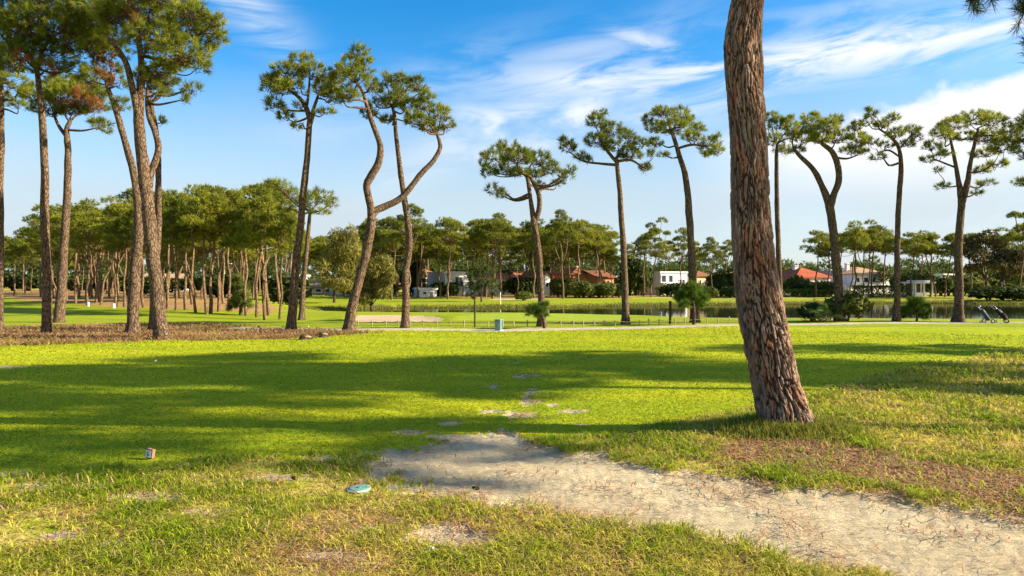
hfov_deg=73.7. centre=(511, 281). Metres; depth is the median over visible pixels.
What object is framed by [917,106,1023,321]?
pine tree
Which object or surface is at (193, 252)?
pine tree
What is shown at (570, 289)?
shrub
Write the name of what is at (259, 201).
pine tree
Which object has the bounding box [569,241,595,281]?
pine tree
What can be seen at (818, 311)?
fan palm bush
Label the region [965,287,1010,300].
shrub
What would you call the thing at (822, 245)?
pine tree
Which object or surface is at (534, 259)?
pine tree
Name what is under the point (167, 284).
pine tree
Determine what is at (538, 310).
young pine
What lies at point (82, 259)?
pine tree
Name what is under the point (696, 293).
young pine
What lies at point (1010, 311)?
pond water
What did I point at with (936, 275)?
house
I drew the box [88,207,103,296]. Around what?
pine tree
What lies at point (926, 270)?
shrub
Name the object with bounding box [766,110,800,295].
pine tree
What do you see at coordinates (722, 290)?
shrub
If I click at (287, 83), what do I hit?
pine tree
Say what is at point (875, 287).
hedge
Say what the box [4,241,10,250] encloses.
pine tree
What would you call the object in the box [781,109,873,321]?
pine tree
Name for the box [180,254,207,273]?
pine tree
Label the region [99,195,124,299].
pine tree
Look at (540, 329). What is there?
gravel path
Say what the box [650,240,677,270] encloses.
pine tree
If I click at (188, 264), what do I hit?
pine tree
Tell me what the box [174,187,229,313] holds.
pine tree
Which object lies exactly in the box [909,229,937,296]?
pine tree
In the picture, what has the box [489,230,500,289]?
pine tree
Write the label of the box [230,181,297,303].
pine tree
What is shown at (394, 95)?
pine tree
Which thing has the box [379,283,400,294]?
shrub
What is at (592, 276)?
house
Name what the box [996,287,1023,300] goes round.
shrub
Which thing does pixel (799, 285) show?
shrub
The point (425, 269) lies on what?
pine tree
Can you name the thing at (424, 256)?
pine tree
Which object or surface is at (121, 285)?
shrub
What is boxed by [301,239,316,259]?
pine tree
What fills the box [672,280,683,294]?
shrub
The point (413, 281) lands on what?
shrub
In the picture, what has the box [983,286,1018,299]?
shrub
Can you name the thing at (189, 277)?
pine tree
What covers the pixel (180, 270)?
pine tree
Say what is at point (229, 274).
pine tree
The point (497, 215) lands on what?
pine tree
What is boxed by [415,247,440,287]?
pine tree
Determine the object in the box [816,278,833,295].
shrub
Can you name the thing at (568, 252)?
pine tree
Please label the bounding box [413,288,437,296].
shed
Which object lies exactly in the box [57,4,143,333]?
pine tree
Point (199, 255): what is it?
pine tree
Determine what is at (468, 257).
pine tree
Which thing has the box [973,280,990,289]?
shrub
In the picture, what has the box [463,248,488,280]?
pine tree
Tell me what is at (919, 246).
pine tree
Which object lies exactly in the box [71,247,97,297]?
pine tree
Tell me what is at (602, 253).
pine tree
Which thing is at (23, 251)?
pine tree
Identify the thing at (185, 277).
pine tree
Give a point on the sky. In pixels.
(529, 72)
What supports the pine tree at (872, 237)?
on the ground at (34, 531)
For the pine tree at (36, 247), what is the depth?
67.77 m
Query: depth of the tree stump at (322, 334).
20.74 m
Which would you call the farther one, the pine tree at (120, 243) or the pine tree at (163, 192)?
the pine tree at (163, 192)
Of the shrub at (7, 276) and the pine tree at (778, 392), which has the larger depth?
the shrub at (7, 276)
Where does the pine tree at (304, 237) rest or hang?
on the fairway
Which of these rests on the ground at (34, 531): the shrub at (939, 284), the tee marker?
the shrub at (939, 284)
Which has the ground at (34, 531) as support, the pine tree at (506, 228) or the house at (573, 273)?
the house at (573, 273)
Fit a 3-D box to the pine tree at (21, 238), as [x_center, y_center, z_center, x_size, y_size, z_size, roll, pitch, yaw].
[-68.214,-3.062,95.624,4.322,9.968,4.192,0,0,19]
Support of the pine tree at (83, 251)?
on the pine straw bed
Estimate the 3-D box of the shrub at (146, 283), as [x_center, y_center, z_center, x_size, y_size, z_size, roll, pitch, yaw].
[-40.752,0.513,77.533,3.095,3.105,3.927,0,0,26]
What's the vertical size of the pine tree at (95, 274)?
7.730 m
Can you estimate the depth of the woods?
184.21 m
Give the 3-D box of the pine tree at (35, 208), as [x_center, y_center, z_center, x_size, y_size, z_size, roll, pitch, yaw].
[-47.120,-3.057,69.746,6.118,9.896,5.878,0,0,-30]
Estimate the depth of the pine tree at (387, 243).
87.64 m
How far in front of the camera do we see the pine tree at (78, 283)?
72.17 m
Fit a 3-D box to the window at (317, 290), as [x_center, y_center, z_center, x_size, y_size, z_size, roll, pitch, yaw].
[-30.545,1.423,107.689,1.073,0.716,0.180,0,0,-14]
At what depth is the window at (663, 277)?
109.24 m
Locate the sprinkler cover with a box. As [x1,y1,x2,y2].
[347,484,370,493]
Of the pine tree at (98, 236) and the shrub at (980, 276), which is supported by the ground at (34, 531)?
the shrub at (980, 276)
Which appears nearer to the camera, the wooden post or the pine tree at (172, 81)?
the pine tree at (172, 81)
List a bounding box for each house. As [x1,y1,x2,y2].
[144,274,188,290]
[310,280,346,293]
[329,280,347,294]
[411,270,431,292]
[427,271,478,295]
[469,272,515,294]
[508,271,524,280]
[520,271,553,294]
[552,266,586,294]
[583,270,619,286]
[633,271,687,294]
[687,271,708,286]
[782,265,832,281]
[815,270,832,281]
[833,263,900,293]
[928,274,979,289]
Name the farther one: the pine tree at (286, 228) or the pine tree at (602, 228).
the pine tree at (602, 228)
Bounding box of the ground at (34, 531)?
[0,287,1023,575]
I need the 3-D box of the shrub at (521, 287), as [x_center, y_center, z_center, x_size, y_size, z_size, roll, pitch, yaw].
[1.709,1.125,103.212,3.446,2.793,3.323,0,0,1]
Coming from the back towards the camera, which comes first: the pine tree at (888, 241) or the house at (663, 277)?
the house at (663, 277)
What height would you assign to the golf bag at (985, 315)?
0.667 m
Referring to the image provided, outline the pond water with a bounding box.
[332,303,1023,318]
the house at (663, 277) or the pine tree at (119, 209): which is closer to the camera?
the pine tree at (119, 209)
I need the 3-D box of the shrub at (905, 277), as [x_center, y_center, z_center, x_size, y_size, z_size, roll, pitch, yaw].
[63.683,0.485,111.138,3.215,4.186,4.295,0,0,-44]
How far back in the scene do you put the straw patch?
6.34 m
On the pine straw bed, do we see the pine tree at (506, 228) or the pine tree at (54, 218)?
the pine tree at (54, 218)
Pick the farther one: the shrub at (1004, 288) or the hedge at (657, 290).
the hedge at (657, 290)
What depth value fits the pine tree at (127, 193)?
60.58 m
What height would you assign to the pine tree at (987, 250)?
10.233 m
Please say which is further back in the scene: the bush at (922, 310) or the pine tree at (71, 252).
the pine tree at (71, 252)
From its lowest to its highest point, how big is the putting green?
0.125 m
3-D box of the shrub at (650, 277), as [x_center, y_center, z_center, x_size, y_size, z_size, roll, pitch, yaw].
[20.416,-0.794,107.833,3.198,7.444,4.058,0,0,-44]
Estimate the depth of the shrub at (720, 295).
100.51 m
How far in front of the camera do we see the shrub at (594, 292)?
95.48 m
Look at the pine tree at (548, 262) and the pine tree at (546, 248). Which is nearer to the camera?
the pine tree at (546, 248)
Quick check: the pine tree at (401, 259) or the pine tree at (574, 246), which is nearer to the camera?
the pine tree at (401, 259)
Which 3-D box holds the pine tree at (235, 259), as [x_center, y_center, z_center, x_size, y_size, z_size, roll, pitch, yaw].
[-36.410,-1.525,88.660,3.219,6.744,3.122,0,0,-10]
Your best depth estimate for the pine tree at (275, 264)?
59.38 m
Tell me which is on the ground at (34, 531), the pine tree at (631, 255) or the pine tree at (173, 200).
the pine tree at (631, 255)
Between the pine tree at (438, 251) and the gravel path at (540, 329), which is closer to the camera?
the gravel path at (540, 329)
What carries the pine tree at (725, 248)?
on the ground at (34, 531)
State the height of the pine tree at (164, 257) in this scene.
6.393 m
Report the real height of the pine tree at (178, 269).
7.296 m
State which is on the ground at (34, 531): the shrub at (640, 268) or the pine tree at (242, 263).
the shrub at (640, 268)
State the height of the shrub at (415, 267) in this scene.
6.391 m
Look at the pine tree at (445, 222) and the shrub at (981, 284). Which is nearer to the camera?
the pine tree at (445, 222)
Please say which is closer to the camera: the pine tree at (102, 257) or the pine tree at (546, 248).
the pine tree at (102, 257)
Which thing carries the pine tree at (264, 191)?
on the fairway
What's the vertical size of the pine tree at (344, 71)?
10.254 m
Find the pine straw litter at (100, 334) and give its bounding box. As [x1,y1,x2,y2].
[0,321,384,345]
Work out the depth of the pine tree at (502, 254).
113.81 m
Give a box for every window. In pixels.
[315,288,321,292]
[455,277,462,286]
[661,275,666,282]
[668,275,672,282]
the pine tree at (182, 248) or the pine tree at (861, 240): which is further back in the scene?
the pine tree at (861, 240)
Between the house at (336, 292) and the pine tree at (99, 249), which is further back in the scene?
the house at (336, 292)
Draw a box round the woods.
[4,236,1003,287]
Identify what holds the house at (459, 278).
on the ground at (34, 531)
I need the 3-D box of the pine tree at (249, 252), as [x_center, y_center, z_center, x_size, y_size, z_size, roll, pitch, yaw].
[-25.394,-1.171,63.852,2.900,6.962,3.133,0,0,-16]
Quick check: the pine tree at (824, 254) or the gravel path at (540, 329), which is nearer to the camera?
the gravel path at (540, 329)
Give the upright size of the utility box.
0.465 m
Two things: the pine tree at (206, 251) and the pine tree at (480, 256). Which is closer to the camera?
the pine tree at (206, 251)
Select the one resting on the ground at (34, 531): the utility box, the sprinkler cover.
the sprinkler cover
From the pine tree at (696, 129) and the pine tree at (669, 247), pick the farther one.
the pine tree at (669, 247)
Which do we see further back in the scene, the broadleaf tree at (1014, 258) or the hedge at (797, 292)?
the hedge at (797, 292)
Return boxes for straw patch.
[722,435,1023,508]
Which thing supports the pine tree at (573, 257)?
on the ground at (34, 531)
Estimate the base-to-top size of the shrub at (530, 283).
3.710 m
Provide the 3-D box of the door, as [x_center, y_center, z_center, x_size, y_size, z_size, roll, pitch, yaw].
[-0.528,1.583,24.504,0.180,0.300,0.020,0,0,28]
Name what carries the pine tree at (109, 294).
on the pine straw bed
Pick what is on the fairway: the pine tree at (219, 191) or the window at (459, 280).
the pine tree at (219, 191)
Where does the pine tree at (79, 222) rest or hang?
on the fairway
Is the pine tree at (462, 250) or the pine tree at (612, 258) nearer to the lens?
the pine tree at (612, 258)
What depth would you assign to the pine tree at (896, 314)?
29.54 m
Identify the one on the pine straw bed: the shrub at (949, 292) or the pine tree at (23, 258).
the pine tree at (23, 258)
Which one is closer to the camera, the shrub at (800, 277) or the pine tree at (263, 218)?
the pine tree at (263, 218)
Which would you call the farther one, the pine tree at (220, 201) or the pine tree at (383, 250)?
the pine tree at (383, 250)
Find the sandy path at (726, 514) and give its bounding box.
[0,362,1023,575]
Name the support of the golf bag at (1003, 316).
attached to the golf trolley
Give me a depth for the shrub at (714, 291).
94.28 m
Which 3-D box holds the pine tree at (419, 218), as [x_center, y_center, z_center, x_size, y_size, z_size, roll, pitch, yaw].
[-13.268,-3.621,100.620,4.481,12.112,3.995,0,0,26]
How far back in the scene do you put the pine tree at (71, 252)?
84.06 m
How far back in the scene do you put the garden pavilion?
103.60 m
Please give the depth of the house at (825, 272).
122.61 m
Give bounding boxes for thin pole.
[474,297,475,326]
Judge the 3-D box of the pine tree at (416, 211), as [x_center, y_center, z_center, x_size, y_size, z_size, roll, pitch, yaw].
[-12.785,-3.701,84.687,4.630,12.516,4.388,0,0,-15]
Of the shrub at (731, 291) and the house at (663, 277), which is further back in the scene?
the house at (663, 277)
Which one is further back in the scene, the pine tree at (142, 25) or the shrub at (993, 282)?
the shrub at (993, 282)
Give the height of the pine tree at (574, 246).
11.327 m
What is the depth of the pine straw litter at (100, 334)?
21.79 m
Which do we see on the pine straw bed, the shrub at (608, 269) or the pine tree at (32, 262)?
the pine tree at (32, 262)
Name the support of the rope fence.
on the fairway
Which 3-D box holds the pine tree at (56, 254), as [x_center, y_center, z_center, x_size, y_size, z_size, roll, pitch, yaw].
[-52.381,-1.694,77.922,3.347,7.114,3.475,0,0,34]
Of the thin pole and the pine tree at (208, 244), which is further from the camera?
the pine tree at (208, 244)
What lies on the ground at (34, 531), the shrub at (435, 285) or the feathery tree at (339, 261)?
the shrub at (435, 285)
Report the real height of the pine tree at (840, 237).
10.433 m
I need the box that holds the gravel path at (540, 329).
[235,322,1023,331]
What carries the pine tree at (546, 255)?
on the ground at (34, 531)
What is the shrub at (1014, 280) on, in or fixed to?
on the ground at (34, 531)
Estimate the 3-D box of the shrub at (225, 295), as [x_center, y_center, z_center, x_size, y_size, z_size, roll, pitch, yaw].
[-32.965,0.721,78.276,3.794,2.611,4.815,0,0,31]
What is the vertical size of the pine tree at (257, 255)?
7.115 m
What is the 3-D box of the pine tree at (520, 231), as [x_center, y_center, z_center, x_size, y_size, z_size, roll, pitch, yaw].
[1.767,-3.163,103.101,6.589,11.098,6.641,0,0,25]
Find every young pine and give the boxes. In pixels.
[463,257,502,301]
[523,300,551,327]
[672,280,711,324]
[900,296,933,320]
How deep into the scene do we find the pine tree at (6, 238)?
122.26 m
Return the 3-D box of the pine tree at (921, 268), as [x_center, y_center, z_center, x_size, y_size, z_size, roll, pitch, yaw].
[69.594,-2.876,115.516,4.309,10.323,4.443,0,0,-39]
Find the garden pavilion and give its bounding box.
[901,280,935,296]
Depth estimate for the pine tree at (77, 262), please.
53.28 m
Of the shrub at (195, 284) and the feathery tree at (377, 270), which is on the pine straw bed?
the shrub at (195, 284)
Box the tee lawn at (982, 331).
[0,327,1023,483]
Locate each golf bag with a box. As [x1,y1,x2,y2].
[976,305,989,320]
[990,304,1007,319]
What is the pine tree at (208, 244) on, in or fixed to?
on the pine straw bed
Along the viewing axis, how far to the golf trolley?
28.58 m
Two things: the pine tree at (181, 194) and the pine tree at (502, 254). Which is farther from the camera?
the pine tree at (502, 254)
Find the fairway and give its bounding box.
[4,291,1023,327]
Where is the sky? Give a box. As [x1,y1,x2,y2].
[1,0,1023,276]
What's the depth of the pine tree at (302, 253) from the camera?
86.37 m
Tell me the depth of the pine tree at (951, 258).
108.64 m
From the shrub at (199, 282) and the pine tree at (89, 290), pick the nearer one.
the pine tree at (89, 290)
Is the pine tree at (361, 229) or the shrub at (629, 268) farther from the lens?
the shrub at (629, 268)
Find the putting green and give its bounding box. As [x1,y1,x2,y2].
[458,313,621,320]
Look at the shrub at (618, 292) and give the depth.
97.38 m
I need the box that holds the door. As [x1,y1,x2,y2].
[495,321,499,329]
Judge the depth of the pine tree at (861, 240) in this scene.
94.16 m
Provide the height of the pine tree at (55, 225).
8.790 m
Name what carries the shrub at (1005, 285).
on the ground at (34, 531)
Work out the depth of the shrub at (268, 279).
107.00 m
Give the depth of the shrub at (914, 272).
112.77 m
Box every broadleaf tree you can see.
[873,267,893,284]
[963,228,1009,287]
[986,248,1023,286]
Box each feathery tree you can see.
[314,221,362,302]
[353,252,398,309]
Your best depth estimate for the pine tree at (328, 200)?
35.07 m
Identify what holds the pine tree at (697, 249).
on the ground at (34, 531)
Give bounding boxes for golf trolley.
[981,316,994,322]
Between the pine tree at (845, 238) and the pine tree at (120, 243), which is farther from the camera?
the pine tree at (845, 238)
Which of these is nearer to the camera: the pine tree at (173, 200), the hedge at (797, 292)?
the pine tree at (173, 200)
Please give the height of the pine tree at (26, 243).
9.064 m
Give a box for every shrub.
[4,271,21,290]
[5,271,42,290]
[53,272,56,288]
[67,271,86,290]
[84,271,110,290]
[108,275,125,288]
[118,276,147,294]
[141,276,170,294]
[163,277,183,292]
[180,275,200,290]
[194,274,220,288]
[201,276,231,296]
[206,277,235,296]
[220,274,250,294]
[247,274,261,292]
[257,277,270,288]
[267,268,290,303]
[267,274,313,304]
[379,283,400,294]
[400,265,415,294]
[409,264,419,294]
[410,260,424,289]
[427,282,443,295]
[441,283,456,294]
[446,281,460,295]
[498,268,521,273]
[502,274,526,295]
[512,280,532,292]
[515,291,533,300]
[522,274,537,293]
[543,266,557,271]
[548,278,565,296]
[555,276,574,296]
[564,280,583,297]
[576,280,593,297]
[580,284,599,297]
[589,268,616,275]
[597,280,617,297]
[614,274,620,283]
[614,286,621,297]
[619,251,637,295]
[627,254,647,295]
[628,260,648,295]
[637,257,655,295]
[659,283,680,296]
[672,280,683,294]
[702,286,719,296]
[705,270,718,296]
[707,273,731,296]
[715,268,733,296]
[719,286,731,297]
[724,286,734,296]
[782,276,805,295]
[788,274,809,294]
[792,283,808,294]
[795,299,825,320]
[804,279,825,296]
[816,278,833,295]
[822,288,874,320]
[888,272,912,294]
[902,270,922,290]
[912,272,935,292]
[917,267,937,277]
[925,275,954,295]
[938,275,954,295]
[949,269,975,275]
[963,274,980,295]
[964,280,982,291]
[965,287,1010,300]
[967,269,992,282]
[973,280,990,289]
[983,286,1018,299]
[988,270,1011,283]
[988,278,998,286]
[995,282,1015,286]
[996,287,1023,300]
[997,268,1023,284]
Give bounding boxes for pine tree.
[0,0,116,332]
[0,4,44,329]
[4,235,12,252]
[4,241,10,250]
[4,243,37,295]
[6,248,26,288]
[7,226,37,293]
[13,224,51,294]
[14,203,61,298]
[17,72,115,322]
[21,251,39,291]
[22,247,35,290]
[28,233,58,296]
[29,203,71,237]
[35,241,68,296]
[39,220,83,299]
[53,244,77,260]
[56,208,95,303]
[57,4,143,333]
[57,204,107,301]
[68,230,123,302]
[69,197,103,304]
[71,202,82,297]
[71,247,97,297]
[72,254,92,293]
[77,250,81,294]
[78,0,230,339]
[80,242,105,296]
[84,239,103,300]
[86,201,133,306]
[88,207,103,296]
[92,253,105,292]
[96,216,131,304]
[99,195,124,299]
[100,187,132,255]
[100,251,104,296]
[104,215,143,306]
[104,247,129,298]
[106,251,108,293]
[111,253,114,293]
[112,250,145,263]
[114,207,144,307]
[123,249,130,282]
[131,197,190,308]
[132,52,190,330]
[153,189,174,196]
[154,189,192,285]
[154,193,186,310]
[160,248,177,267]
[160,258,166,296]
[161,207,197,312]
[161,240,192,284]
[164,241,196,296]
[165,243,192,298]
[166,196,201,309]
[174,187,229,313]
[174,261,184,296]
[176,249,201,295]
[178,183,213,304]
[180,192,237,313]
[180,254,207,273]
[184,238,219,299]
[188,242,215,298]
[195,232,238,300]
[199,182,247,311]
[206,233,225,303]
[207,188,245,302]
[217,208,256,315]
[218,232,243,284]
[219,251,238,271]
[225,242,255,274]
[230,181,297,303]
[231,194,285,316]
[235,186,293,314]
[237,209,289,319]
[242,240,270,299]
[250,179,297,303]
[251,241,263,297]
[257,50,348,329]
[258,246,268,293]
[261,212,304,318]
[262,176,340,319]
[279,223,314,275]
[283,240,303,272]
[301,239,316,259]
[303,238,321,269]
[311,235,334,295]
[311,236,329,278]
[322,37,456,331]
[355,218,384,262]
[357,68,429,327]
[370,236,389,257]
[372,226,398,295]
[373,216,404,287]
[373,228,418,299]
[386,244,403,295]
[391,203,426,300]
[391,242,413,296]
[401,220,442,297]
[412,248,429,280]
[414,217,432,287]
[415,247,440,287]
[418,228,460,296]
[423,259,425,287]
[425,257,433,285]
[427,216,469,298]
[428,239,448,270]
[434,238,464,257]
[436,244,459,289]
[453,232,472,270]
[460,218,486,295]
[460,218,489,297]
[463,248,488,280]
[465,228,491,295]
[466,248,486,280]
[469,218,519,298]
[476,228,502,296]
[477,139,577,326]
[483,212,520,296]
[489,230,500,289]
[490,245,508,294]
[502,243,523,271]
[507,245,528,293]
[509,225,531,294]
[518,218,551,297]
[521,248,548,274]
[522,249,550,256]
[523,225,548,276]
[525,230,558,264]
[526,256,543,270]
[539,226,577,295]
[540,208,578,298]
[543,258,554,266]
[549,238,585,279]
[551,245,568,296]
[556,218,600,297]
[557,107,654,323]
[566,248,584,266]
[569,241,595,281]
[581,228,610,296]
[588,224,614,273]
[589,227,611,282]
[596,224,619,272]
[600,248,620,282]
[618,243,636,259]
[631,234,659,295]
[638,216,670,296]
[640,103,725,322]
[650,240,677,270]
[666,227,687,289]
[685,241,701,261]
[696,236,723,286]
[717,239,732,269]
[723,0,1023,428]
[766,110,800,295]
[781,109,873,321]
[799,229,829,296]
[815,237,842,293]
[838,229,880,290]
[838,233,862,262]
[842,220,871,290]
[849,225,894,296]
[856,219,884,297]
[857,104,924,321]
[858,230,875,285]
[876,229,894,294]
[889,236,918,258]
[891,232,936,296]
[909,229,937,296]
[911,242,933,271]
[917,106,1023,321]
[917,232,945,296]
[937,232,965,296]
[940,242,964,293]
[953,232,987,288]
[973,236,995,281]
[987,226,1016,282]
[997,211,1023,285]
[1004,225,1023,246]
[1007,106,1023,187]
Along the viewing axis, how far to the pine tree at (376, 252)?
107.38 m
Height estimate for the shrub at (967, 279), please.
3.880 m
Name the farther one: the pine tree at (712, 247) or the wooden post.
the pine tree at (712, 247)
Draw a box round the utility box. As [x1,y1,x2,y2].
[494,319,502,330]
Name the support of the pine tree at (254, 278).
on the fairway
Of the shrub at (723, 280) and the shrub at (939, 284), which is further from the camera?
the shrub at (939, 284)
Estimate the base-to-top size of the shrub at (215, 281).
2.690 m
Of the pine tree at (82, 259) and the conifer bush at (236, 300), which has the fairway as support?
the conifer bush at (236, 300)
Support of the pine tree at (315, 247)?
on the fairway
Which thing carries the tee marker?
on the tee lawn at (982, 331)
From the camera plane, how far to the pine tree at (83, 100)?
29.35 m
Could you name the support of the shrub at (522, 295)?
on the fairway
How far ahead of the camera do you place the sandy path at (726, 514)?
5.30 m
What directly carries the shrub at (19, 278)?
on the pine straw bed
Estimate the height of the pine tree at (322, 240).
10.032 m
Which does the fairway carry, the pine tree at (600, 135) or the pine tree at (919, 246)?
the pine tree at (600, 135)
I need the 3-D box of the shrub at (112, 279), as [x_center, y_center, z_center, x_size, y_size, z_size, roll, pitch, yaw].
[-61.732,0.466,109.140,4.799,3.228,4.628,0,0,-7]
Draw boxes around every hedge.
[655,286,668,295]
[783,288,830,296]
[851,284,913,296]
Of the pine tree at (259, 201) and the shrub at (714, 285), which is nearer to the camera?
the pine tree at (259, 201)
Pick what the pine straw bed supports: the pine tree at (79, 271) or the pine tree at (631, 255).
the pine tree at (79, 271)
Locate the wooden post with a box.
[668,301,671,323]
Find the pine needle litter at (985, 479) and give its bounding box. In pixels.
[0,361,1023,575]
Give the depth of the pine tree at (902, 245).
107.00 m
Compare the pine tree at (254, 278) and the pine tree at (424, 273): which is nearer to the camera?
the pine tree at (254, 278)
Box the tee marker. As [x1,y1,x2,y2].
[145,448,155,458]
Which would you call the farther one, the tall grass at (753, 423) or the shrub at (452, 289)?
the shrub at (452, 289)
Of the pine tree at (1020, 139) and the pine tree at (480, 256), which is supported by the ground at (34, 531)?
the pine tree at (480, 256)
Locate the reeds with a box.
[283,298,1023,318]
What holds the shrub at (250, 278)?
on the fairway
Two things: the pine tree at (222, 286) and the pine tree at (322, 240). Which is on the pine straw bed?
the pine tree at (222, 286)
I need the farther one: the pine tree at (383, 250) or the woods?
the woods
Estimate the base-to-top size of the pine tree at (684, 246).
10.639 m
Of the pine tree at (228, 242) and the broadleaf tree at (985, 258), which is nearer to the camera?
the pine tree at (228, 242)
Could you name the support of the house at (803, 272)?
on the ground at (34, 531)
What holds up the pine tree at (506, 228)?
on the fairway
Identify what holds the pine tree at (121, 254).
on the pine straw bed
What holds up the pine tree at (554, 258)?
on the pine straw bed
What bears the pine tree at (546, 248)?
on the pine straw bed
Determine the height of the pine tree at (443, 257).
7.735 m
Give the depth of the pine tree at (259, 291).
94.80 m
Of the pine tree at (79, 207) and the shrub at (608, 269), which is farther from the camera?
the shrub at (608, 269)
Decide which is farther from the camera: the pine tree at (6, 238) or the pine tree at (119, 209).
the pine tree at (6, 238)
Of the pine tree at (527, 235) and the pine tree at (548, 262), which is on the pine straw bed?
the pine tree at (527, 235)
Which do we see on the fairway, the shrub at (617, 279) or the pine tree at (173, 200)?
the pine tree at (173, 200)
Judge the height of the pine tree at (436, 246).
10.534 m
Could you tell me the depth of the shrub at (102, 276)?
107.76 m
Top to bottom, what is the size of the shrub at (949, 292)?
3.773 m
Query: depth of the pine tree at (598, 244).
101.69 m
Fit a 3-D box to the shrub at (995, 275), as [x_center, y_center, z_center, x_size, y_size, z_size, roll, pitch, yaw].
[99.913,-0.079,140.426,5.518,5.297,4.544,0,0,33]
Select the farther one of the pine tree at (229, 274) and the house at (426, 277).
the house at (426, 277)
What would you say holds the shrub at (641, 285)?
on the ground at (34, 531)
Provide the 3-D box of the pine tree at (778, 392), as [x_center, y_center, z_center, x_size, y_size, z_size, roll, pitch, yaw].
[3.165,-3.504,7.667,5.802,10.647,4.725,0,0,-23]
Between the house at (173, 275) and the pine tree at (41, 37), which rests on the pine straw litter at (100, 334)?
the pine tree at (41, 37)
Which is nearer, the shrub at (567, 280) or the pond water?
the pond water
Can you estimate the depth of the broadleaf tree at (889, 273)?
117.56 m
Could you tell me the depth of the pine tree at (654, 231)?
97.77 m
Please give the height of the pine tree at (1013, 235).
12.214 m
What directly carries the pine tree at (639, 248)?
on the ground at (34, 531)
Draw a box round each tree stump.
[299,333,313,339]
[317,332,328,337]
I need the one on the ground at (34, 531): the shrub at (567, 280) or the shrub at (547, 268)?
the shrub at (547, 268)
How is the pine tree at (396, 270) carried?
on the ground at (34, 531)
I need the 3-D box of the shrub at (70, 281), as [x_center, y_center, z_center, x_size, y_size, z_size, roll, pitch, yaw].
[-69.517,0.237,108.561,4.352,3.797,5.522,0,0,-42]
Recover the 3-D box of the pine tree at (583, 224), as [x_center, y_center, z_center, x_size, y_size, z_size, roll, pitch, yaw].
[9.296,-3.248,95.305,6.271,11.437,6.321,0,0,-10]
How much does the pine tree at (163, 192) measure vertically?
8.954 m
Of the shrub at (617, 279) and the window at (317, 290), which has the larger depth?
the shrub at (617, 279)
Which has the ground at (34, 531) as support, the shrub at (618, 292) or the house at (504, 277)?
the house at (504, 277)
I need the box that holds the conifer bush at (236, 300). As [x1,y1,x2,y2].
[224,272,253,314]
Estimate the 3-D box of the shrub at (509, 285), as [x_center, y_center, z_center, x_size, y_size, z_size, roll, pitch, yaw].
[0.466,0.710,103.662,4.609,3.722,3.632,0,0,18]
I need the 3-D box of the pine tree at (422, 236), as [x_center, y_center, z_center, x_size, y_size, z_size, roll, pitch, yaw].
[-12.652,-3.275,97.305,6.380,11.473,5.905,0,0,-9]
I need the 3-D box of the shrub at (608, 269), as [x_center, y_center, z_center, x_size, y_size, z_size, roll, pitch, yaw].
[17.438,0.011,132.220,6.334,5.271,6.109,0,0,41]
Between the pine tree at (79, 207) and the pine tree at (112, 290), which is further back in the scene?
the pine tree at (112, 290)
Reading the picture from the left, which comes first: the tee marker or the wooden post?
the tee marker
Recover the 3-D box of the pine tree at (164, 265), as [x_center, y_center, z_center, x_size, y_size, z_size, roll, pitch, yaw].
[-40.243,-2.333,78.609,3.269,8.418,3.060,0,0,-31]
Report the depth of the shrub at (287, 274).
64.32 m
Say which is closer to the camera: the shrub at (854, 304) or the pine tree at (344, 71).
the pine tree at (344, 71)
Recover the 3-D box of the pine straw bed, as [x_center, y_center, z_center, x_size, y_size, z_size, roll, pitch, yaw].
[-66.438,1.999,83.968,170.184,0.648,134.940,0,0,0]
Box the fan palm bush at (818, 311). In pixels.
[790,300,847,321]
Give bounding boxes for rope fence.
[358,316,736,326]
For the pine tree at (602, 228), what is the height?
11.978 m
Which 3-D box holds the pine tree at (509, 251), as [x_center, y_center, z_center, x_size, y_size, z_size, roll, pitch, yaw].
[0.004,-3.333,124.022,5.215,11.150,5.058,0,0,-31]
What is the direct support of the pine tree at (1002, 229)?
on the ground at (34, 531)
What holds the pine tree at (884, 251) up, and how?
on the ground at (34, 531)
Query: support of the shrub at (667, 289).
on the ground at (34, 531)
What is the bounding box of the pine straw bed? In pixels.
[0,289,637,345]
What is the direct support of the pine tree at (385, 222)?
on the ground at (34, 531)
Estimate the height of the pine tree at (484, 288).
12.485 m
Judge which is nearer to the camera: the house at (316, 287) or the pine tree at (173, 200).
the pine tree at (173, 200)
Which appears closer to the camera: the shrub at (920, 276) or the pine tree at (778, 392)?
the pine tree at (778, 392)
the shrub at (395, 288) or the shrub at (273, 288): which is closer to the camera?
the shrub at (273, 288)
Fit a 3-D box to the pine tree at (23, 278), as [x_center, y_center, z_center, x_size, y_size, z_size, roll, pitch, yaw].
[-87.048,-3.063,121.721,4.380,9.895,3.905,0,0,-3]
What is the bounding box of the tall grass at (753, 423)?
[672,410,914,449]

